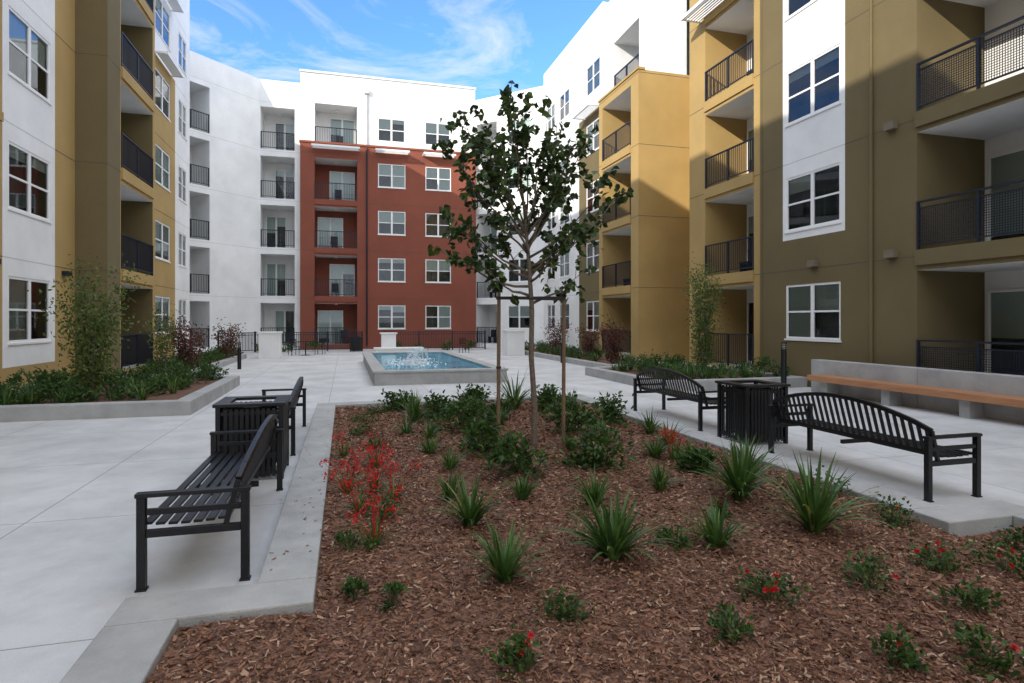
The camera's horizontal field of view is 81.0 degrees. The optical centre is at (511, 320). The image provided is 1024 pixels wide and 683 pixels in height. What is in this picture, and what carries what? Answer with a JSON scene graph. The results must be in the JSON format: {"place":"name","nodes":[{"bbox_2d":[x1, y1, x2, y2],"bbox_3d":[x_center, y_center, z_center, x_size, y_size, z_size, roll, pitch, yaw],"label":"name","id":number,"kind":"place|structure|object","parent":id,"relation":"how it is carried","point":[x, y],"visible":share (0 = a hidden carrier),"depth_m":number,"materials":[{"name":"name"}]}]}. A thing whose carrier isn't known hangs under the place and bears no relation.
{"place":"outdoors","nodes":[
{"label":"outdoors","id":0,"kind":"place"},
{"bbox_2d":[190,0,609,99],"label":"sky","id":1,"kind":"structure","parent":0,"point":[485,45],"materials":[{"name":"blue"}]},
{"bbox_2d":[0,348,1023,682],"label":"plaza paving","id":2,"kind":"structure","parent":0,"point":[70,490],"depth_m":6.90,"materials":[{"name":"concrete"}]},
{"bbox_2d":[0,0,189,388],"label":"walls","id":3,"kind":"structure","parent":2,"relation":"on","point":[101,198],"depth_m":16.93,"materials":[{"name":"paint"}]},
{"bbox_2d":[0,0,186,344],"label":"window frames","id":4,"kind":"structure","parent":3,"relation":"attached to","point":[27,40],"depth_m":15.17,"materials":[{"name":"white plastic"}]},
{"bbox_2d":[121,0,153,368],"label":"railings","id":5,"kind":"object","parent":3,"relation":"attached to","point":[142,75],"visible":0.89,"depth_m":19.49,"materials":[{"name":"black metal"}]},
{"bbox_2d":[0,375,239,421],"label":"raised planter","id":6,"kind":"object","parent":2,"relation":"on","point":[194,397],"visible":0.64,"depth_m":11.28,"materials":[{"name":"concrete"}]},
{"bbox_2d":[27,250,147,399],"bbox_3d":[-8.502,0.301,12.142,1.747,3.462,1.577,0,0,18],"label":"crepe myrtle tree","id":7,"kind":"object","parent":6,"relation":"in","point":[92,367],"visible":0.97,"depth_m":12.06,"materials":[{"name":"green plant"}]},
{"bbox_2d":[0,358,229,404],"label":"planting mass","id":8,"kind":"object","parent":6,"relation":"on","point":[42,389],"visible":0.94,"depth_m":12.50,"materials":[{"name":"green plant"}]},
{"bbox_2d":[139,303,179,374],"bbox_3d":[-8.954,0.576,15.426,0.922,2.052,1.048,0,0,-16],"label":"crepe myrtle tree","id":9,"kind":"object","parent":6,"relation":"on","point":[161,347],"visible":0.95,"depth_m":15.29,"materials":[{"name":"green plant"}]},
{"bbox_2d":[141,354,246,376],"bbox_3d":[-12.648,1.710,23.313,2.670,0.220,11.300,0,0,-16],"label":"raised planter","id":10,"kind":"object","parent":2,"relation":"on","point":[226,362],"visible":0.19,"depth_m":24.37,"materials":[{"name":"concrete"}]},
{"bbox_2d":[161,314,209,368],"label":"burgundy shrub","id":11,"kind":"object","parent":10,"relation":"in","point":[189,353],"visible":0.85,"depth_m":20.15,"materials":[{"name":"brown plant"}]},
{"bbox_2d":[136,345,243,372],"bbox_3d":[-12.289,1.338,23.356,2.113,0.741,10.990,0,0,-16],"label":"planting mass","id":12,"kind":"object","parent":10,"relation":"on","point":[212,354],"visible":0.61,"depth_m":22.83,"materials":[{"name":"green plant"}]},
{"bbox_2d":[211,317,245,358],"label":"burgundy shrub","id":13,"kind":"object","parent":10,"relation":"in","point":[229,345],"visible":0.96,"depth_m":26.04,"materials":[{"name":"brown plant"}]},
{"bbox_2d":[134,414,283,592],"bbox_3d":[-2.474,1.329,5.202,0.712,0.942,2.360,0,0,-16],"label":"park bench","id":14,"kind":"object","parent":2,"relation":"on","point":[245,469],"visible":1,"depth_m":4.18,"materials":[{"name":"black paint"}]},
{"bbox_2d":[212,395,290,478],"bbox_3d":[-3.038,1.363,7.075,0.760,0.875,0.760,0,0,-16],"label":"litter bin","id":15,"kind":"object","parent":2,"relation":"on","point":[231,414],"visible":0.71,"depth_m":6.80,"materials":[{"name":"black metal"}]},
{"bbox_2d":[257,331,282,358],"bbox_3d":[-11.763,1.160,29.216,1.050,1.280,1.050,0,0,-16],"label":"white pilaster","id":16,"kind":"object","parent":2,"relation":"on","point":[270,345],"visible":1,"depth_m":28.77,"materials":[{"name":"paint"}]},
{"bbox_2d":[262,376,306,455],"bbox_3d":[-3.546,1.329,9.056,0.712,0.942,2.360,0,0,-16],"label":"park bench","id":17,"kind":"object","parent":2,"relation":"on","point":[295,395],"visible":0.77,"depth_m":8.91,"materials":[{"name":"black paint"}]},
{"bbox_2d":[217,330,485,351],"bbox_3d":[-9.105,1.200,36.078,15.394,1.200,1.697,0,0,-22],"label":"patio fence","id":18,"kind":"object","parent":2,"relation":"on","point":[327,334],"visible":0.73,"depth_m":35.94,"materials":[{"name":"black metal"}]},
{"bbox_2d":[349,336,362,351],"bbox_3d":[-9.240,1.363,35.554,0.760,0.875,0.760,0,0,-16],"label":"litter bin","id":19,"kind":"object","parent":2,"relation":"on","point":[355,343],"visible":0.99,"depth_m":35.22,"materials":[{"name":"black metal"}]},
{"bbox_2d":[252,339,475,351],"bbox_3d":[-8.517,1.443,35.886,13.042,0.836,1.162,0,0,-16],"label":"planting mass","id":20,"kind":"object","parent":2,"relation":"on","point":[314,344],"visible":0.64,"depth_m":36.27,"materials":[{"name":"plant"}]},
{"bbox_2d":[190,51,543,352],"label":"walls","id":21,"kind":"structure","parent":2,"relation":"on","point":[231,257],"depth_m":38.58,"materials":[{"name":"white paint"}]},
{"bbox_2d":[190,109,496,346],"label":"railings","id":22,"kind":"object","parent":21,"relation":"attached to","point":[334,239],"visible":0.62,"depth_m":37.77,"materials":[{"name":"black metal"}]},
{"bbox_2d":[190,88,530,343],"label":"window frames","id":23,"kind":"structure","parent":21,"relation":"attached to","point":[332,318],"depth_m":39.36,"materials":[{"name":"white plastic"}]},
{"bbox_2d":[373,332,423,351],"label":"white fountain wall","id":24,"kind":"structure","parent":2,"relation":"on","point":[388,341],"depth_m":29.77,"materials":[{"name":"paint"}]},
{"bbox_2d":[362,347,507,385],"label":"fountain pool","id":25,"kind":"structure","parent":2,"relation":"on","point":[417,367],"depth_m":18.25,"materials":[{"name":"liquid"}]},
{"bbox_2d":[502,330,525,355],"bbox_3d":[0.082,1.135,31.785,1.050,1.330,1.050,0,0,-16],"label":"white pilaster","id":26,"kind":"object","parent":2,"relation":"on","point":[513,342],"visible":0.99,"depth_m":31.34,"materials":[{"name":"paint"}]},
{"bbox_2d":[59,394,1023,682],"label":"planter kerb","id":27,"kind":"structure","parent":2,"relation":"on","point":[129,642],"depth_m":4.06,"materials":[{"name":"concrete"}]},
{"bbox_2d":[146,398,1023,682],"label":"mulch bed","id":28,"kind":"object","parent":2,"relation":"on","point":[450,618],"visible":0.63,"depth_m":3.79,"materials":[{"name":"brown wood"}]},
{"bbox_2d":[319,449,366,493],"bbox_3d":[-1.689,1.504,6.049,0.477,0.458,0.382,0,0,-16],"label":"red kangaroo paw","id":29,"kind":"object","parent":28,"relation":"on","point":[347,479],"visible":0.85,"depth_m":6.00,"materials":[{"name":"red plant"}]},
{"bbox_2d":[323,471,380,513],"bbox_3d":[-1.413,1.504,5.304,0.492,0.394,0.487,0,0,-16],"label":"red kangaroo paw","id":30,"kind":"object","parent":28,"relation":"on","point":[358,502],"visible":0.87,"depth_m":5.34,"materials":[{"name":"red plant"}]},
{"bbox_2d":[339,574,368,600],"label":"groundcover rose","id":31,"kind":"object","parent":28,"relation":"on","point":[352,584],"visible":0.98,"depth_m":3.73,"materials":[{"name":"green plant"}]},
{"bbox_2d":[333,522,375,551],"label":"groundcover rose","id":32,"kind":"object","parent":28,"relation":"on","point":[348,541],"visible":0.98,"depth_m":4.49,"materials":[{"name":"green plant"}]},
{"bbox_2d":[347,443,394,492],"bbox_3d":[-1.399,1.492,6.013,0.490,0.478,0.484,0,0,18],"label":"red kangaroo paw","id":33,"kind":"object","parent":28,"relation":"on","point":[377,473],"visible":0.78,"depth_m":6.03,"materials":[{"name":"red plant"}]},
{"bbox_2d":[346,483,403,545],"bbox_3d":[-1.056,1.498,4.604,0.482,0.461,0.409,0,0,-16],"label":"red kangaroo paw","id":34,"kind":"object","parent":28,"relation":"on","point":[372,532],"visible":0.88,"depth_m":4.65,"materials":[{"name":"red plant"}]},
{"bbox_2d":[360,430,391,467],"bbox_3d":[-1.619,1.494,7.040,0.418,0.433,0.454,0,0,-16],"label":"red kangaroo paw","id":35,"kind":"object","parent":28,"relation":"on","point":[375,464],"visible":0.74,"depth_m":7.03,"materials":[{"name":"red plant"}]},
{"bbox_2d":[358,495,407,519],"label":"groundcover rose","id":36,"kind":"object","parent":28,"relation":"on","point":[386,504],"visible":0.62,"depth_m":5.19,"materials":[{"name":"green plant"}]},
{"bbox_2d":[377,581,409,611],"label":"groundcover rose","id":37,"kind":"object","parent":28,"relation":"on","point":[394,588],"visible":0.96,"depth_m":3.67,"materials":[{"name":"green plant"}]},
{"bbox_2d":[375,447,420,499],"bbox_3d":[-1.108,1.500,5.858,0.501,0.457,0.509,0,0,-2],"label":"red kangaroo paw","id":38,"kind":"object","parent":28,"relation":"on","point":[392,490],"visible":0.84,"depth_m":5.83,"materials":[{"name":"red plant"}]},
{"bbox_2d":[377,388,423,412],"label":"green shrub","id":39,"kind":"object","parent":28,"relation":"on","point":[393,402],"visible":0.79,"depth_m":11.54,"materials":[{"name":"green plant"}]},
{"bbox_2d":[388,411,418,433],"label":"strappy plant","id":40,"kind":"object","parent":28,"relation":"on","point":[405,429],"visible":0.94,"depth_m":9.12,"materials":[{"name":"green plant"}]},
{"bbox_2d":[393,391,434,422],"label":"strappy plant","id":41,"kind":"object","parent":28,"relation":"on","point":[413,410],"visible":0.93,"depth_m":10.16,"materials":[{"name":"green plant"}]},
{"bbox_2d":[412,432,450,453],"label":"strappy plant","id":42,"kind":"object","parent":28,"relation":"on","point":[429,449],"visible":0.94,"depth_m":7.81,"materials":[{"name":"green plant"}]},
{"bbox_2d":[413,415,451,438],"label":"strappy plant","id":43,"kind":"object","parent":28,"relation":"on","point":[430,432],"visible":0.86,"depth_m":8.81,"materials":[{"name":"green plant"}]},
{"bbox_2d":[421,390,454,421],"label":"green shrub","id":44,"kind":"object","parent":28,"relation":"on","point":[435,403],"visible":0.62,"depth_m":10.58,"materials":[{"name":"green plant"}]},
{"bbox_2d":[421,467,470,500],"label":"strappy plant","id":45,"kind":"object","parent":28,"relation":"on","point":[446,491],"visible":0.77,"depth_m":5.83,"materials":[{"name":"green plant"}]},
{"bbox_2d":[438,443,471,469],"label":"strappy plant","id":46,"kind":"object","parent":28,"relation":"on","point":[449,464],"visible":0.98,"depth_m":6.93,"materials":[{"name":"green plant"}]},
{"bbox_2d":[423,384,491,434],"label":"green shrub","id":47,"kind":"object","parent":28,"relation":"on","point":[457,409],"visible":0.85,"depth_m":9.40,"materials":[{"name":"green plant"}]},
{"bbox_2d":[423,470,517,526],"bbox_3d":[-0.334,1.509,5.022,0.742,0.466,0.626,0,0,24],"label":"strappy plant","id":48,"kind":"object","parent":28,"relation":"on","point":[470,512],"visible":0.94,"depth_m":5.03,"materials":[{"name":"green plant"}]},
{"bbox_2d":[451,383,495,407],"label":"green shrub","id":49,"kind":"object","parent":28,"relation":"on","point":[477,392],"visible":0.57,"depth_m":11.88,"materials":[{"name":"green plant"}]},
{"bbox_2d":[452,413,502,456],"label":"green shrub","id":50,"kind":"object","parent":28,"relation":"on","point":[473,432],"visible":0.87,"depth_m":7.78,"materials":[{"name":"green plant"}]},
{"bbox_2d":[496,292,500,444],"bbox_3d":[-0.188,0.655,8.387,0.064,2.250,0.053,0,0,-16],"label":"tree stake","id":51,"kind":"object","parent":28,"relation":"on","point":[498,351],"visible":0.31,"depth_m":8.37,"materials":[{"name":"brown wood"}]},
{"bbox_2d":[479,392,517,420],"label":"green shrub","id":52,"kind":"object","parent":28,"relation":"on","point":[506,403],"visible":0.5,"depth_m":10.49,"materials":[{"name":"green plant"}]},
{"bbox_2d":[456,517,552,584],"bbox_3d":[-0.023,1.552,4.033,0.628,0.404,0.697,0,0,13],"label":"strappy plant","id":53,"kind":"object","parent":28,"relation":"on","point":[502,563],"visible":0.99,"depth_m":4.05,"materials":[{"name":"green plant"}]},
{"bbox_2d":[483,368,530,408],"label":"strappy plant","id":54,"kind":"object","parent":28,"relation":"on","point":[518,399],"visible":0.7,"depth_m":11.75,"materials":[{"name":"green plant"}]},
{"bbox_2d":[479,620,547,682],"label":"groundcover rose","id":55,"kind":"object","parent":28,"relation":"on","point":[510,651],"visible":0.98,"depth_m":2.95,"materials":[{"name":"green plant"}]},
{"bbox_2d":[476,427,554,479],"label":"green shrub","id":56,"kind":"object","parent":28,"relation":"on","point":[504,455],"visible":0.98,"depth_m":6.63,"materials":[{"name":"green plant"}]},
{"bbox_2d":[501,470,542,499],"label":"strappy plant","id":57,"kind":"object","parent":28,"relation":"on","point":[523,491],"visible":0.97,"depth_m":5.82,"materials":[{"name":"green plant"}]},
{"bbox_2d":[427,80,633,445],"bbox_3d":[0.296,-0.729,8.284,2.708,5.068,2.138,0,0,37],"label":"young redbud tree","id":58,"kind":"object","parent":28,"relation":"on","point":[491,172],"visible":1,"depth_m":8.27,"materials":[{"name":"green plant"}]},
{"bbox_2d":[524,384,575,410],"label":"green shrub","id":59,"kind":"object","parent":28,"relation":"on","point":[545,395],"visible":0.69,"depth_m":11.47,"materials":[{"name":"green plant"}]},
{"bbox_2d":[561,291,565,443],"bbox_3d":[0.722,0.680,8.387,0.064,2.200,0.053,0,0,-16],"label":"tree stake","id":60,"kind":"object","parent":28,"relation":"in","point":[563,356],"visible":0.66,"depth_m":8.36,"materials":[{"name":"brown wood"}]},
{"bbox_2d":[496,296,565,368],"bbox_3d":[0.263,0.161,8.378,0.970,1.008,0.076,0,0,0],"label":"tree tie strap","id":61,"kind":"object","parent":60,"relation":"attached to","point":[560,298],"visible":1,"depth_m":8.36,"materials":[{"name":"black rubber"}]},
{"bbox_2d":[529,586,598,625],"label":"groundcover rose","id":62,"kind":"object","parent":28,"relation":"on","point":[567,609],"visible":1,"depth_m":3.46,"materials":[{"name":"green plant"}]},
{"bbox_2d":[557,426,581,450],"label":"strappy plant","id":63,"kind":"object","parent":28,"relation":"on","point":[569,445],"visible":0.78,"depth_m":7.95,"materials":[{"name":"green plant"}]},
{"bbox_2d":[538,391,610,435],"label":"green shrub","id":64,"kind":"object","parent":28,"relation":"on","point":[582,416],"visible":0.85,"depth_m":9.13,"materials":[{"name":"green plant"}]},
{"bbox_2d":[561,462,624,505],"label":"strappy plant","id":65,"kind":"object","parent":28,"relation":"on","point":[594,491],"visible":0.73,"depth_m":5.57,"materials":[{"name":"green plant"}]},
{"bbox_2d":[552,412,636,472],"bbox_3d":[1.007,1.425,7.035,1.071,0.644,0.799,0,0,-16],"label":"green shrub","id":66,"kind":"object","parent":28,"relation":"on","point":[598,455],"visible":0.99,"depth_m":7.00,"materials":[{"name":"green plant"}]},
{"bbox_2d":[538,478,677,562],"bbox_3d":[0.699,1.442,4.313,0.934,0.561,0.994,0,0,-16],"label":"strappy plant","id":67,"kind":"object","parent":28,"relation":"on","point":[610,537],"visible":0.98,"depth_m":4.27,"materials":[{"name":"green plant"}]},
{"bbox_2d":[586,391,634,427],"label":"green shrub","id":68,"kind":"object","parent":28,"relation":"on","point":[611,411],"visible":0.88,"depth_m":10.14,"materials":[{"name":"green plant"}]},
{"bbox_2d":[625,407,664,434],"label":"strappy plant","id":69,"kind":"object","parent":28,"relation":"on","point":[650,428],"visible":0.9,"depth_m":9.13,"materials":[{"name":"green plant"}]},
{"bbox_2d":[637,430,673,457],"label":"strappy plant","id":70,"kind":"object","parent":28,"relation":"on","point":[654,449],"visible":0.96,"depth_m":7.61,"materials":[{"name":"green plant"}]},
{"bbox_2d":[642,458,688,490],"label":"strappy plant","id":71,"kind":"object","parent":28,"relation":"on","point":[659,481],"visible":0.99,"depth_m":6.19,"materials":[{"name":"green plant"}]},
{"bbox_2d":[654,419,692,445],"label":"strappy plant","id":72,"kind":"object","parent":28,"relation":"on","point":[665,436],"visible":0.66,"depth_m":8.29,"materials":[{"name":"green plant"}]},
{"bbox_2d":[652,525,703,550],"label":"groundcover rose","id":73,"kind":"object","parent":28,"relation":"on","point":[665,532],"visible":0.95,"depth_m":4.48,"materials":[{"name":"green plant"}]},
{"bbox_2d":[673,442,718,476],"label":"green shrub","id":74,"kind":"object","parent":28,"relation":"on","point":[692,459],"visible":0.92,"depth_m":6.82,"materials":[{"name":"green plant"}]},
{"bbox_2d":[674,495,759,552],"bbox_3d":[1.576,1.525,4.580,0.632,0.429,0.654,0,0,-37],"label":"strappy plant","id":75,"kind":"object","parent":28,"relation":"on","point":[714,537],"visible":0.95,"depth_m":4.55,"materials":[{"name":"green plant"}]},
{"bbox_2d":[706,599,754,644],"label":"groundcover rose","id":76,"kind":"object","parent":28,"relation":"on","point":[730,619],"visible":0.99,"depth_m":3.28,"materials":[{"name":"green plant"}]},
{"bbox_2d":[690,432,795,500],"bbox_3d":[2.189,1.420,5.917,1.037,0.676,0.951,0,0,-40],"label":"strappy plant","id":77,"kind":"object","parent":28,"relation":"on","point":[738,480],"visible":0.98,"depth_m":5.82,"materials":[{"name":"green plant"}]},
{"bbox_2d":[721,564,813,609],"bbox_3d":[1.573,1.642,3.747,0.559,0.230,0.390,0,0,27],"label":"groundcover rose","id":78,"kind":"object","parent":28,"relation":"on","point":[769,590],"visible":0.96,"depth_m":3.72,"materials":[{"name":"green plant"}]},
{"bbox_2d":[743,447,895,533],"bbox_3d":[2.496,1.402,4.964,1.146,0.674,1.217,0,0,-16],"label":"strappy plant","id":79,"kind":"object","parent":28,"relation":"on","point":[815,516],"visible":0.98,"depth_m":4.88,"materials":[{"name":"green plant"}]},
{"bbox_2d":[835,546,905,595],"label":"groundcover rose","id":80,"kind":"object","parent":28,"relation":"on","point":[864,570],"visible":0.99,"depth_m":3.93,"materials":[{"name":"green plant"}]},
{"bbox_2d":[861,494,922,537],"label":"groundcover rose","id":81,"kind":"object","parent":28,"relation":"on","point":[893,520],"visible":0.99,"depth_m":5.11,"materials":[{"name":"green plant"}]},
{"bbox_2d":[871,621,930,674],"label":"groundcover rose","id":82,"kind":"object","parent":28,"relation":"on","point":[908,660],"visible":0.99,"depth_m":3.02,"materials":[{"name":"green plant"}]},
{"bbox_2d":[905,533,969,575],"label":"groundcover rose","id":83,"kind":"object","parent":28,"relation":"on","point":[944,556],"visible":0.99,"depth_m":4.12,"materials":[{"name":"green plant"}]},
{"bbox_2d":[927,576,1007,611],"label":"groundcover rose","id":84,"kind":"object","parent":28,"relation":"on","point":[978,594],"visible":0.98,"depth_m":3.55,"materials":[{"name":"green plant"}]},
{"bbox_2d":[942,616,1023,681],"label":"groundcover rose","id":85,"kind":"object","parent":28,"relation":"on","point":[984,660],"visible":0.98,"depth_m":2.98,"materials":[{"name":"green plant"}]},
{"bbox_2d":[960,534,1023,578],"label":"groundcover rose","id":86,"kind":"object","parent":28,"relation":"on","point":[1011,562],"visible":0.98,"depth_m":4.16,"materials":[{"name":"green plant"}]},
{"bbox_2d":[994,525,1023,547],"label":"groundcover rose","id":87,"kind":"object","parent":28,"relation":"on","point":[1019,537],"visible":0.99,"depth_m":4.57,"materials":[{"name":"green plant"}]},
{"bbox_2d":[525,348,663,366],"bbox_3d":[2.923,1.710,28.943,2.750,0.220,13.800,0,0,-16],"label":"raised planter","id":88,"kind":"object","parent":2,"relation":"on","point":[602,361],"visible":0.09,"depth_m":25.53,"materials":[{"name":"concrete"}]},
{"bbox_2d":[540,319,575,353],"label":"burgundy shrub","id":89,"kind":"object","parent":88,"relation":"in","point":[555,343],"visible":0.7,"depth_m":29.12,"materials":[{"name":"brown plant"}]},
{"bbox_2d":[525,339,652,362],"bbox_3d":[2.940,1.361,28.778,2.730,0.701,13.597,0,0,-16],"label":"planting mass","id":90,"kind":"object","parent":88,"relation":"on","point":[571,352],"visible":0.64,"depth_m":27.33,"materials":[{"name":"green plant"}]},
{"bbox_2d":[575,323,604,358],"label":"burgundy shrub","id":91,"kind":"object","parent":88,"relation":"in","point":[588,337],"visible":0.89,"depth_m":26.02,"materials":[{"name":"brown plant"}]},
{"bbox_2d":[594,314,630,363],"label":"burgundy shrub","id":92,"kind":"object","parent":88,"relation":"in","point":[613,354],"visible":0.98,"depth_m":22.67,"materials":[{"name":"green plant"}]},
{"bbox_2d":[633,368,734,430],"bbox_3d":[3.082,1.329,11.004,0.712,0.942,2.360,0,0,-16],"label":"park bench","id":93,"kind":"object","parent":2,"relation":"on","point":[700,397],"visible":0.9,"depth_m":10.79,"materials":[{"name":"black paint"}]},
{"bbox_2d":[585,365,806,390],"bbox_3d":[5.246,1.675,18.171,4.450,0.290,5.000,0,0,-16],"label":"raised planter","id":94,"kind":"object","parent":2,"relation":"on","point":[624,377],"visible":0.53,"depth_m":16.59,"materials":[{"name":"concrete"}]},
{"bbox_2d":[608,349,792,379],"bbox_3d":[5.237,1.277,18.292,4.328,0.747,5.032,0,0,-16],"label":"planting mass","id":95,"kind":"object","parent":94,"relation":"on","point":[690,369],"visible":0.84,"depth_m":17.26,"materials":[{"name":"green plant"}]},
{"bbox_2d":[681,252,729,370],"bbox_3d":[5.788,-0.063,18.082,1.438,4.048,1.584,0,0,-16],"label":"crepe myrtle tree","id":96,"kind":"object","parent":94,"relation":"in","point":[701,343],"visible":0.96,"depth_m":17.99,"materials":[{"name":"green plant"}]},
{"bbox_2d":[715,379,790,443],"bbox_3d":[3.616,1.363,9.051,0.760,0.875,0.760,0,0,-16],"label":"litter bin","id":97,"kind":"object","parent":2,"relation":"on","point":[743,405],"visible":0.91,"depth_m":8.80,"materials":[{"name":"black metal"}]},
{"bbox_2d":[780,342,786,388],"bbox_3d":[7.072,1.175,15.617,0.160,1.250,0.160,0,0,-16],"label":"bollard light","id":98,"kind":"object","parent":2,"relation":"on","point":[783,363],"visible":0.94,"depth_m":15.57,"materials":[{"name":"black paint"}]},
{"bbox_2d":[544,0,1023,386],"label":"walls","id":99,"kind":"structure","parent":2,"relation":"on","point":[682,130],"depth_m":17.29,"materials":[{"name":"paint"}]},
{"bbox_2d":[547,0,1023,371],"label":"window frames","id":100,"kind":"structure","parent":99,"relation":"attached to","point":[1005,310],"depth_m":16.24,"materials":[{"name":"white plastic"}]},
{"bbox_2d":[602,0,1023,375],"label":"railings","id":101,"kind":"object","parent":99,"relation":"attached to","point":[748,265],"visible":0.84,"depth_m":13.06,"materials":[{"name":"black metal"}]},
{"bbox_2d":[767,392,982,502],"bbox_3d":[4.149,1.329,7.170,0.712,0.942,2.360,0,0,-16],"label":"park bench","id":102,"kind":"object","parent":2,"relation":"on","point":[928,448],"visible":1,"depth_m":6.66,"materials":[{"name":"black paint"}]},
{"bbox_2d":[821,382,983,418],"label":"brackets","id":103,"kind":"object","parent":2,"relation":"on","point":[969,409],"visible":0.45,"depth_m":12.72,"materials":[{"name":"concrete"}]},
{"bbox_2d":[807,374,1023,407],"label":"wooden bench seat","id":104,"kind":"structure","parent":103,"relation":"on","point":[996,399],"depth_m":11.80,"materials":[{"name":"brown wood"}]},
{"bbox_2d":[811,359,1023,423],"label":"wall","id":105,"kind":"structure","parent":2,"relation":"on","point":[1004,384],"depth_m":12.20,"materials":[{"name":"concrete"}]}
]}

